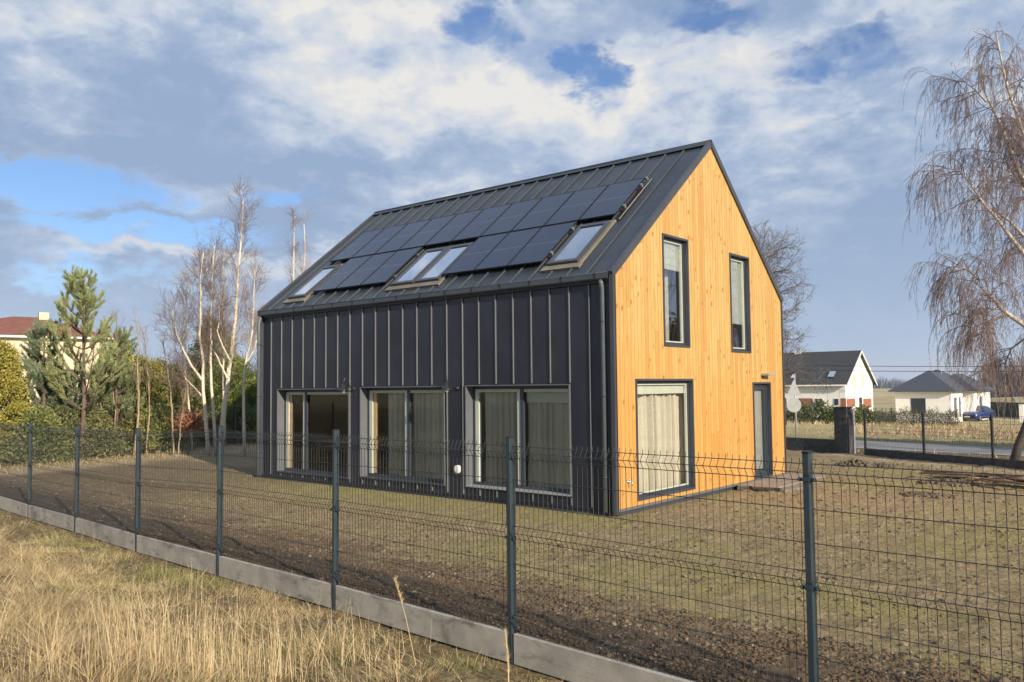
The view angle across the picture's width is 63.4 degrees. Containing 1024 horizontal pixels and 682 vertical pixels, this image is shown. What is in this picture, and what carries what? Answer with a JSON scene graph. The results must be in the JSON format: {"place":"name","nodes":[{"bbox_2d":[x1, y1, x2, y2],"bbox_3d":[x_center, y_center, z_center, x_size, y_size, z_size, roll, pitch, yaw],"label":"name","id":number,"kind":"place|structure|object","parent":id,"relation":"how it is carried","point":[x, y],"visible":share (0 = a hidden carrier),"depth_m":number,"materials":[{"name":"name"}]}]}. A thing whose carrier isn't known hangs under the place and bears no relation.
{"place":"outdoors","nodes":[
{"label":"outdoors","id":0,"kind":"place"},
{"bbox_2d":[0,383,1023,681],"bbox_3d":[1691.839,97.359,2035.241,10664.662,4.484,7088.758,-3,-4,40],"label":"ground","id":1,"kind":"structure","parent":0,"point":[756,595],"depth_m":10.32,"materials":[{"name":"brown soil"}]},
{"bbox_2d":[0,339,33,462],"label":"conifer bush","id":2,"kind":"object","parent":1,"relation":"on","point":[12,384],"visible":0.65,"depth_m":25.35,"materials":[{"name":"green plant"}]},
{"bbox_2d":[0,403,75,464],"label":"conifer bush","id":3,"kind":"object","parent":1,"relation":"on","point":[42,417],"visible":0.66,"depth_m":25.01,"materials":[{"name":"green plant"}]},
{"bbox_2d":[18,317,73,408],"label":"pine tree","id":4,"kind":"object","parent":1,"relation":"on","point":[34,359],"visible":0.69,"depth_m":26.43,"materials":[{"name":"green plant"}]},
{"bbox_2d":[0,312,112,409],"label":"cream house","id":5,"kind":"structure","parent":1,"relation":"on","point":[12,328],"depth_m":54.54,"materials":[{"name":"beige paint"}]},
{"bbox_2d":[30,359,98,416],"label":"pine tree","id":6,"kind":"object","parent":1,"relation":"on","point":[77,398],"visible":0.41,"depth_m":26.74,"materials":[{"name":"green plant"}]},
{"bbox_2d":[46,397,101,460],"bbox_3d":[-14.420,2.943,26.526,2.601,2.293,2.240,-3,-4,40],"label":"conifer bush","id":7,"kind":"object","parent":1,"relation":"on","point":[73,421],"visible":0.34,"depth_m":26.32,"materials":[{"name":"green plant"}]},
{"bbox_2d":[39,264,131,459],"bbox_3d":[-13.502,0.690,26.248,3.040,6.355,2.378,-3,-4,40],"label":"pine tree","id":8,"kind":"object","parent":1,"relation":"on","point":[83,297],"visible":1,"depth_m":26.23,"materials":[{"name":"green plant"}]},
{"bbox_2d":[77,364,101,455],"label":"sapling","id":9,"kind":"object","parent":1,"relation":"on","point":[90,406],"visible":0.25,"depth_m":27.37,"materials":[{"name":"brown plant"}]},
{"bbox_2d":[85,349,101,408],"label":"sapling","id":10,"kind":"object","parent":1,"relation":"on","point":[89,373],"visible":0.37,"depth_m":27.99,"materials":[{"name":"brown plant"}]},
{"bbox_2d":[71,403,131,458],"bbox_3d":[-13.951,3.077,27.382,2.504,2.076,2.571,-3,-4,40],"label":"conifer bush","id":11,"kind":"object","parent":1,"relation":"on","point":[98,419],"visible":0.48,"depth_m":27.15,"materials":[{"name":"green plant"}]},
{"bbox_2d":[88,325,146,453],"bbox_3d":[-13.404,1.690,28.300,1.970,4.583,1.782,-3,-4,40],"label":"pine tree","id":12,"kind":"object","parent":1,"relation":"on","point":[121,384],"visible":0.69,"depth_m":28.29,"materials":[{"name":"green plant"}]},
{"bbox_2d":[106,307,128,455],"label":"sapling","id":13,"kind":"object","parent":1,"relation":"on","point":[115,316],"visible":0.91,"depth_m":27.97,"materials":[{"name":"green plant"}]},
{"bbox_2d":[88,346,148,413],"bbox_3d":[-14.549,2.110,30.671,2.992,4.255,3.029,0,-3,-3],"label":"conifer bush","id":14,"kind":"object","parent":1,"relation":"on","point":[127,361],"visible":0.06,"depth_m":30.44,"materials":[{"name":"green plant"}]},
{"bbox_2d":[2,405,253,450],"bbox_3d":[-12.056,3.183,29.560,0.320,1.640,25.070,-3,-4,40],"label":"back fence","id":15,"kind":"object","parent":1,"relation":"on","point":[233,424],"visible":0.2,"depth_m":29.87,"materials":[{"name":"grey metal"}]},
{"bbox_2d":[108,352,159,414],"bbox_3d":[-14.287,2.358,31.807,3.018,4.031,3.126,-3,-4,40],"label":"conifer bush","id":16,"kind":"object","parent":1,"relation":"on","point":[140,358],"visible":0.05,"depth_m":31.78,"materials":[{"name":"green plant"}]},
{"bbox_2d":[128,306,147,455],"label":"sapling","id":17,"kind":"object","parent":1,"relation":"on","point":[137,385],"visible":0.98,"depth_m":28.03,"materials":[{"name":"brown plant"}]},
{"bbox_2d":[107,404,169,453],"bbox_3d":[-13.411,3.138,29.013,2.849,2.117,2.524,-3,-4,40],"label":"conifer bush","id":18,"kind":"object","parent":1,"relation":"on","point":[132,421],"visible":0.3,"depth_m":28.66,"materials":[{"name":"green plant"}]},
{"bbox_2d":[133,320,153,453],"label":"sapling","id":19,"kind":"object","parent":1,"relation":"on","point":[145,367],"visible":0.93,"depth_m":28.50,"materials":[{"name":"brown plant"}]},
{"bbox_2d":[119,357,187,445],"bbox_3d":[-13.399,2.425,31.236,2.964,3.696,2.805,-1,-3,11],"label":"conifer bush","id":20,"kind":"object","parent":1,"relation":"on","point":[162,391],"visible":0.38,"depth_m":30.88,"materials":[{"name":"green plant"}]},
{"bbox_2d":[125,399,201,451],"bbox_3d":[-12.768,3.147,29.758,3.018,2.153,2.786,-3,-4,40],"label":"conifer bush","id":21,"kind":"object","parent":1,"relation":"on","point":[155,415],"visible":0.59,"depth_m":29.32,"materials":[{"name":"green plant"}]},
{"bbox_2d":[156,328,180,453],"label":"sapling","id":22,"kind":"object","parent":1,"relation":"on","point":[167,372],"visible":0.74,"depth_m":27.73,"materials":[{"name":"brown plant"}]},
{"bbox_2d":[157,361,202,413],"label":"conifer bush","id":23,"kind":"object","parent":1,"relation":"on","point":[192,405],"visible":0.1,"depth_m":32.20,"materials":[{"name":"green plant"}]},
{"bbox_2d":[143,230,230,456],"bbox_3d":[-10.818,0.062,27.117,2.691,7.648,2.713,-3,-4,40],"label":"birch tree","id":24,"kind":"object","parent":1,"relation":"on","point":[202,359],"visible":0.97,"depth_m":27.04,"materials":[{"name":"white plant"}]},
{"bbox_2d":[173,375,201,457],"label":"sapling","id":25,"kind":"object","parent":1,"relation":"on","point":[185,408],"visible":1,"depth_m":26.76,"materials":[{"name":"brown plant"}]},
{"bbox_2d":[167,402,211,452],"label":"dry shrub","id":26,"kind":"object","parent":1,"relation":"on","point":[191,421],"visible":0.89,"depth_m":28.16,"materials":[{"name":"brown plant"}]},
{"bbox_2d":[162,261,221,449],"bbox_3d":[-11.429,0.569,29.409,2.155,6.891,1.832,-1,-3,14],"label":"birch tree","id":27,"kind":"object","parent":1,"relation":"on","point":[187,297],"visible":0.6,"depth_m":29.49,"materials":[{"name":"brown plant"}]},
{"bbox_2d":[133,347,255,391],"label":"woodland","id":28,"kind":"object","parent":1,"relation":"on","point":[191,360],"depth_m":108.29,"materials":[{"name":"brown plant"}]},
{"bbox_2d":[185,371,221,414],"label":"conifer bush","id":29,"kind":"object","parent":1,"relation":"on","point":[196,385],"visible":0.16,"depth_m":33.30,"materials":[{"name":"green plant"}]},
{"bbox_2d":[179,230,231,455],"bbox_3d":[-10.011,0.041,27.282,1.602,7.695,1.710,-3,-4,40],"label":"birch tree","id":30,"kind":"object","parent":1,"relation":"on","point":[210,366],"visible":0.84,"depth_m":27.34,"materials":[{"name":"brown plant"}]},
{"bbox_2d":[186,410,239,446],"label":"conifer bush","id":31,"kind":"object","parent":1,"relation":"on","point":[211,424],"visible":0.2,"depth_m":31.24,"materials":[{"name":"green plant"}]},
{"bbox_2d":[186,316,242,396],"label":"birch tree","id":32,"kind":"object","parent":1,"relation":"on","point":[197,365],"visible":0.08,"depth_m":35.41,"materials":[{"name":"plant"}]},
{"bbox_2d":[198,236,249,445],"bbox_3d":[-10.919,0.042,31.218,2.476,8.138,2.039,-3,-4,40],"label":"birch tree","id":33,"kind":"object","parent":1,"relation":"on","point":[222,375],"visible":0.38,"depth_m":31.21,"materials":[{"name":"brown plant"}]},
{"bbox_2d":[196,351,256,430],"bbox_3d":[-11.636,2.432,34.529,3.783,4.053,3.769,1,-3,-19],"label":"conifer bush","id":34,"kind":"object","parent":1,"relation":"on","point":[239,371],"visible":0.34,"depth_m":33.99,"materials":[{"name":"green plant"}]},
{"bbox_2d":[190,174,270,455],"bbox_3d":[-9.302,-0.918,27.626,3.030,9.636,2.876,-3,-4,40],"label":"birch tree","id":35,"kind":"object","parent":1,"relation":"on","point":[227,373],"visible":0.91,"depth_m":27.72,"materials":[{"name":"white plant"}]},
{"bbox_2d":[212,402,256,444],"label":"conifer bush","id":36,"kind":"object","parent":1,"relation":"on","point":[248,415],"visible":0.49,"depth_m":32.11,"materials":[{"name":"green plant"}]},
{"bbox_2d":[227,370,256,410],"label":"conifer bush","id":37,"kind":"object","parent":1,"relation":"on","point":[253,402],"visible":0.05,"depth_m":34.56,"materials":[{"name":"green plant"}]},
{"bbox_2d":[219,246,272,455],"bbox_3d":[-8.799,0.360,28.611,1.787,7.174,3.880,0,-3,-5],"label":"birch tree","id":38,"kind":"object","parent":1,"relation":"on","point":[252,340],"visible":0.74,"depth_m":27.57,"materials":[{"name":"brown plant"}]},
{"bbox_2d":[277,204,307,291],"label":"birch tree","id":39,"kind":"object","parent":1,"relation":"on","point":[293,246],"visible":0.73,"depth_m":45.73,"materials":[{"name":"white plant"}]},
{"bbox_2d":[0,511,592,681],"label":"dry grass","id":40,"kind":"structure","parent":1,"relation":"on","point":[67,608],"depth_m":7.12,"materials":[{"name":"beige plant"}]},
{"bbox_2d":[287,207,314,275],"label":"birch tree","id":41,"kind":"object","parent":1,"relation":"on","point":[304,261],"visible":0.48,"depth_m":46.90,"materials":[{"name":"white plant"}]},
{"bbox_2d":[393,576,415,663],"bbox_3d":[-0.844,2.230,6.543,0.193,0.765,0.056,-1,-3,-1],"label":"grass plume","id":42,"kind":"object","parent":1,"relation":"on","point":[396,582],"depth_m":6.55,"materials":[{"name":"beige plant"}]},
{"bbox_2d":[504,628,510,681],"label":"grass plume","id":43,"kind":"object","parent":1,"relation":"on","point":[507,648],"depth_m":6.04,"materials":[{"name":"beige plant"}]},
{"bbox_2d":[0,419,1022,473],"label":"meadow grass","id":44,"kind":"structure","parent":1,"relation":"on","point":[789,422],"depth_m":31.65,"materials":[{"name":"plant"}]},
{"bbox_2d":[0,422,1023,681],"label":"fence","id":45,"kind":"object","parent":1,"relation":"on","point":[554,658],"visible":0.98,"depth_m":7.16,"materials":[{"name":"grey metal"}]},
{"bbox_2d":[0,458,1023,681],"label":"soil clods","id":46,"kind":"object","parent":1,"relation":"on","point":[707,644],"visible":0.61,"depth_m":10.19,"materials":[{"name":"brown soil"}]},
{"bbox_2d":[256,140,786,516],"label":"timber house","id":47,"kind":"structure","parent":1,"relation":"on","point":[632,304],"depth_m":17.11,"materials":[{"name":"metal"}]},
{"bbox_2d":[315,438,380,467],"bbox_3d":[-4.233,2.910,21.262,1.800,0.735,0.700,-3,-4,40],"label":"dining table","id":48,"kind":"object","parent":47,"relation":"on","point":[343,441],"visible":0.17,"depth_m":21.55,"materials":[{"name":"brown wood"}]},
{"bbox_2d":[119,517,1023,681],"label":"dark clods","id":49,"kind":"object","parent":1,"relation":"on","point":[850,676],"visible":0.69,"depth_m":7.41,"materials":[{"name":"soil"}]},
{"bbox_2d":[757,488,768,491],"bbox_3d":[5.122,3.041,16.891,0.220,0.070,0.110,-2,-3,26],"label":"loose brick","id":50,"kind":"object","parent":1,"relation":"on","point":[762,489],"visible":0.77,"depth_m":16.86,"materials":[{"name":"brown brick"}]},
{"bbox_2d":[737,473,825,489],"bbox_3d":[6.002,3.124,18.328,0.860,0.115,2.850,-3,-4,40],"label":"paved step","id":51,"kind":"object","parent":1,"relation":"on","point":[774,483],"visible":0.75,"depth_m":17.89,"materials":[{"name":"grey concrete"}]},
{"bbox_2d":[780,485,802,492],"bbox_3d":[5.815,3.033,17.034,1.098,0.061,0.100,2,-4,-44],"label":"wooden batten","id":52,"kind":"object","parent":1,"relation":"on","point":[795,488],"visible":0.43,"depth_m":16.84,"materials":[{"name":"beige wood"}]},
{"bbox_2d":[750,215,834,399],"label":"bare oak","id":53,"kind":"object","parent":1,"relation":"on","point":[775,276],"visible":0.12,"depth_m":40.27,"materials":[{"name":"brown plant"}]},
{"bbox_2d":[787,374,800,437],"bbox_3d":[10.740,2.578,31.555,0.548,2.670,0.081,-2,-3,19],"label":"road sign","id":54,"kind":"object","parent":1,"relation":"on","point":[794,404],"visible":0.93,"depth_m":31.54,"materials":[{"name":"grey metal"}]},
{"bbox_2d":[786,403,811,422],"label":"conifer shrub","id":55,"kind":"object","parent":1,"relation":"on","point":[790,414],"visible":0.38,"depth_m":67.42,"materials":[{"name":"green plant"}]},
{"bbox_2d":[786,400,818,422],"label":"conifer shrub","id":56,"kind":"object","parent":1,"relation":"on","point":[807,407],"visible":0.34,"depth_m":68.19,"materials":[{"name":"green plant"}]},
{"bbox_2d":[786,437,834,452],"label":"wall","id":57,"kind":"structure","parent":1,"relation":"on","point":[817,445],"depth_m":26.81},
{"bbox_2d":[802,400,831,423],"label":"conifer shrub","id":58,"kind":"object","parent":1,"relation":"on","point":[819,406],"visible":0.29,"depth_m":68.87,"materials":[{"name":"green plant"}]},
{"bbox_2d":[813,404,836,423],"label":"conifer shrub","id":59,"kind":"object","parent":1,"relation":"on","point":[828,416],"visible":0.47,"depth_m":66.83,"materials":[{"name":"green plant"}]},
{"bbox_2d":[784,350,877,419],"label":"white gabled house","id":60,"kind":"structure","parent":1,"relation":"on","point":[856,380],"depth_m":93.03,"materials":[{"name":"paint"}]},
{"bbox_2d":[834,398,838,405],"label":"window","id":61,"kind":"structure","parent":60,"relation":"in","point":[836,400],"depth_m":90.37,"materials":[{"name":"grey"}]},
{"bbox_2d":[853,374,855,387],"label":"window","id":62,"kind":"structure","parent":60,"relation":"in","point":[854,375],"depth_m":92.24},
{"bbox_2d":[785,398,891,424],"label":"garden fence","id":63,"kind":"object","parent":1,"relation":"on","point":[800,419],"visible":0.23,"depth_m":49.32,"materials":[{"name":"grey metal"}]},
{"bbox_2d":[839,388,845,406],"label":"street name sign","id":64,"kind":"object","parent":1,"relation":"on","point":[842,390],"visible":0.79,"depth_m":64.94,"materials":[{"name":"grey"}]},
{"bbox_2d":[833,407,852,452],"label":"stone pillar","id":65,"kind":"structure","parent":1,"relation":"on","point":[843,436],"depth_m":25.89,"materials":[{"name":"grey stone"}]},
{"bbox_2d":[834,458,874,466],"bbox_3d":[9.111,3.245,22.010,1.120,0.271,0.640,-3,-4,40],"label":"soil heap","id":66,"kind":"object","parent":1,"relation":"on","point":[853,462],"visible":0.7,"depth_m":21.86,"materials":[{"name":"brown soil"}]},
{"bbox_2d":[850,405,866,424],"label":"conifer shrub","id":67,"kind":"object","parent":1,"relation":"on","point":[858,416],"visible":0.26,"depth_m":71.59,"materials":[{"name":"green plant"}]},
{"bbox_2d":[854,401,881,424],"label":"conifer shrub","id":68,"kind":"object","parent":1,"relation":"on","point":[869,416],"visible":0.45,"depth_m":73.05,"materials":[{"name":"green plant"}]},
{"bbox_2d":[877,409,882,424],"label":"hedge thuja","id":69,"kind":"object","parent":1,"relation":"on","point":[881,414],"visible":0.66,"depth_m":83.56,"materials":[{"name":"green plant"}]},
{"bbox_2d":[876,462,899,467],"bbox_3d":[9.708,3.247,21.598,0.730,0.210,0.423,-3,-4,40],"label":"soil heap","id":70,"kind":"object","parent":1,"relation":"on","point":[887,465],"visible":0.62,"depth_m":21.45,"materials":[{"name":"brown soil"}]},
{"bbox_2d":[888,407,895,423],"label":"hedge thuja","id":71,"kind":"object","parent":1,"relation":"on","point":[890,413],"visible":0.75,"depth_m":83.16,"materials":[{"name":"green plant"}]},
{"bbox_2d":[872,377,978,388],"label":"woodland","id":72,"kind":"object","parent":1,"relation":"on","point":[890,384],"visible":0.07,"depth_m":791.27,"materials":[{"name":"plant"}]},
{"bbox_2d":[899,490,959,499],"bbox_3d":[8.028,2.980,15.973,1.082,0.177,0.639,-3,-4,40],"label":"soil heap","id":73,"kind":"object","parent":1,"relation":"on","point":[927,494],"visible":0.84,"depth_m":15.81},
{"bbox_2d":[925,407,933,424],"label":"hedge thuja","id":74,"kind":"object","parent":1,"relation":"on","point":[929,416],"visible":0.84,"depth_m":81.42,"materials":[{"name":"green plant"}]},
{"bbox_2d":[933,408,939,423],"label":"hedge thuja","id":75,"kind":"object","parent":1,"relation":"on","point":[936,416],"visible":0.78,"depth_m":81.36,"materials":[{"name":"green plant"}]},
{"bbox_2d":[855,420,1019,439],"bbox_3d":[26.113,3.352,28.894,10.022,0.768,27.485,2,-4,-41],"label":"corn stubble","id":76,"kind":"object","parent":1,"relation":"on","point":[962,431],"visible":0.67,"depth_m":35.34,"materials":[{"name":"beige plant"}]},
{"bbox_2d":[852,410,1023,469],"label":"roadside fence","id":77,"kind":"object","parent":1,"relation":"on","point":[964,459],"visible":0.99,"depth_m":22.94,"materials":[{"name":"grey metal"}]},
{"bbox_2d":[888,367,993,422],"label":"hip roof bungalow","id":78,"kind":"object","parent":1,"relation":"on","point":[924,391],"visible":0.69,"depth_m":95.32,"materials":[{"name":"beige paint"}]},
{"bbox_2d":[911,398,925,412],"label":"window","id":79,"kind":"structure","parent":78,"relation":"in","point":[917,404],"depth_m":94.73,"materials":[{"name":"grey"}]},
{"bbox_2d":[954,397,956,415],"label":"window","id":80,"kind":"structure","parent":78,"relation":"in","point":[955,402],"depth_m":93.86,"materials":[{"name":"metal"}]},
{"bbox_2d":[959,397,960,416],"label":"window","id":81,"kind":"structure","parent":78,"relation":"in","point":[959,397],"depth_m":95.53,"materials":[{"name":"metal"}]},
{"bbox_2d":[939,413,947,425],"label":"hedge thuja","id":82,"kind":"object","parent":1,"relation":"on","point":[943,419],"visible":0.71,"depth_m":81.20,"materials":[{"name":"green plant"}]},
{"bbox_2d":[916,478,979,486],"bbox_3d":[9.356,3.048,17.818,1.265,0.213,0.710,-3,-4,40],"label":"soil heap","id":83,"kind":"object","parent":1,"relation":"on","point":[954,484],"visible":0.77,"depth_m":17.62,"materials":[{"name":"brown soil"}]},
{"bbox_2d":[962,476,1023,481],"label":"old board","id":84,"kind":"object","parent":83,"relation":"on","point":[994,478],"visible":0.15,"depth_m":17.20,"materials":[{"name":"orange wood"}]},
{"bbox_2d":[949,410,955,425],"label":"hedge thuja","id":85,"kind":"object","parent":1,"relation":"on","point":[951,411],"visible":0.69,"depth_m":81.13,"materials":[{"name":"green plant"}]},
{"bbox_2d":[951,410,959,425],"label":"hedge thuja","id":86,"kind":"object","parent":1,"relation":"on","point":[954,411],"visible":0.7,"depth_m":80.84,"materials":[{"name":"green plant"}]},
{"bbox_2d":[952,407,960,426],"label":"hedge thuja","id":87,"kind":"object","parent":1,"relation":"on","point":[957,418],"visible":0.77,"depth_m":80.81,"materials":[{"name":"green plant"}]},
{"bbox_2d":[934,476,980,478],"bbox_3d":[9.973,3.047,18.447,0.072,0.102,1.160,2,-4,-35],"label":"board","id":88,"kind":"object","parent":1,"relation":"on","point":[956,477],"visible":0.65,"depth_m":18.51,"materials":[{"name":"brown wood"}]},
{"bbox_2d":[919,472,973,475],"bbox_3d":[9.714,2.978,18.573,0.141,0.063,1.120,2,-4,-41],"label":"old board","id":89,"kind":"object","parent":88,"relation":"on","point":[946,474],"visible":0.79,"depth_m":18.51,"materials":[{"name":"orange wood"}]},
{"bbox_2d":[899,21,1023,459],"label":"weeping birch","id":90,"kind":"object","parent":1,"relation":"on","point":[1013,167],"visible":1,"depth_m":22.00,"materials":[{"name":"brown plant"}]},
{"bbox_2d":[962,405,993,420],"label":"parked car","id":91,"kind":"object","parent":1,"relation":"on","point":[984,411],"visible":0.57,"depth_m":96.42,"materials":[{"name":"blue metal"}]},
{"bbox_2d":[977,343,1023,397],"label":"woodland","id":92,"kind":"object","parent":1,"relation":"on","point":[1016,394],"visible":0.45,"depth_m":264.58,"materials":[{"name":"brown plant"}]},
{"bbox_2d":[990,402,1023,417],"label":"green screen fence","id":93,"kind":"object","parent":1,"relation":"on","point":[1008,413],"visible":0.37,"depth_m":106.62,"materials":[{"name":"green"}]},
{"bbox_2d":[1018,404,1023,421],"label":"white gate post","id":94,"kind":"object","parent":1,"relation":"on","point":[1021,409],"visible":0.96,"depth_m":92.78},
{"bbox_2d":[0,0,1023,382],"label":"sky","id":95,"kind":"structure","parent":0,"point":[125,124],"materials":[{"name":"blue"}]},
{"bbox_2d":[795,437,1023,456],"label":"road","id":96,"kind":"structure","parent":0,"point":[936,447],"depth_m":27.50,"materials":[{"name":"grey asphalt"}]},
{"bbox_2d":[870,441,1008,447],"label":"road edge line","id":97,"kind":"object","parent":96,"relation":"on","point":[940,444],"visible":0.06,"depth_m":28.96,"materials":[{"name":"paint"}]},
{"bbox_2d":[856,447,1023,455],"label":"road edge line","id":98,"kind":"object","parent":96,"relation":"on","point":[937,451],"visible":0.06,"depth_m":26.05,"materials":[{"name":"paint"}]},
{"bbox_2d":[801,365,1021,366],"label":"power line","id":99,"kind":"object","parent":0,"point":[911,366],"visible":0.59,"depth_m":51.67,"materials":[{"name":"black metal"}]},
{"bbox_2d":[809,370,1023,371],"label":"power line","id":100,"kind":"object","parent":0,"point":[913,371],"visible":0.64,"depth_m":51.41,"materials":[{"name":"black metal"}]},
{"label":"old board","id":101,"kind":"object","parent":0,"visible":0},
{"bbox_2d":[923,471,956,472],"bbox_3d":[9.992,3.050,19.246,0.148,0.066,0.887,1,-4,-29],"label":"old board","id":102,"kind":"object","parent":101,"relation":"on","point":[939,472],"visible":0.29,"depth_m":19.30,"materials":[{"name":"orange wood"}]},
{"bbox_2d":[958,473,1009,476],"bbox_3d":[10.331,2.958,18.337,1.314,0.047,0.125,-3,-4,39],"label":"old board","id":103,"kind":"object","parent":101,"relation":"on","point":[981,474],"visible":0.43,"depth_m":18.25,"materials":[{"name":"orange wood"}]},
{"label":"old board","id":104,"kind":"object","parent":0,"visible":0},
{"bbox_2d":[1006,478,1023,480],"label":"old board","id":105,"kind":"object","parent":104,"relation":"on","point":[1017,479],"visible":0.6,"depth_m":17.24,"materials":[{"name":"orange wood"}]},
{"bbox_2d":[979,477,1023,484],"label":"old board","id":106,"kind":"object","parent":105,"relation":"on","point":[1006,481],"visible":0.89,"depth_m":16.96,"materials":[{"name":"orange wood"}]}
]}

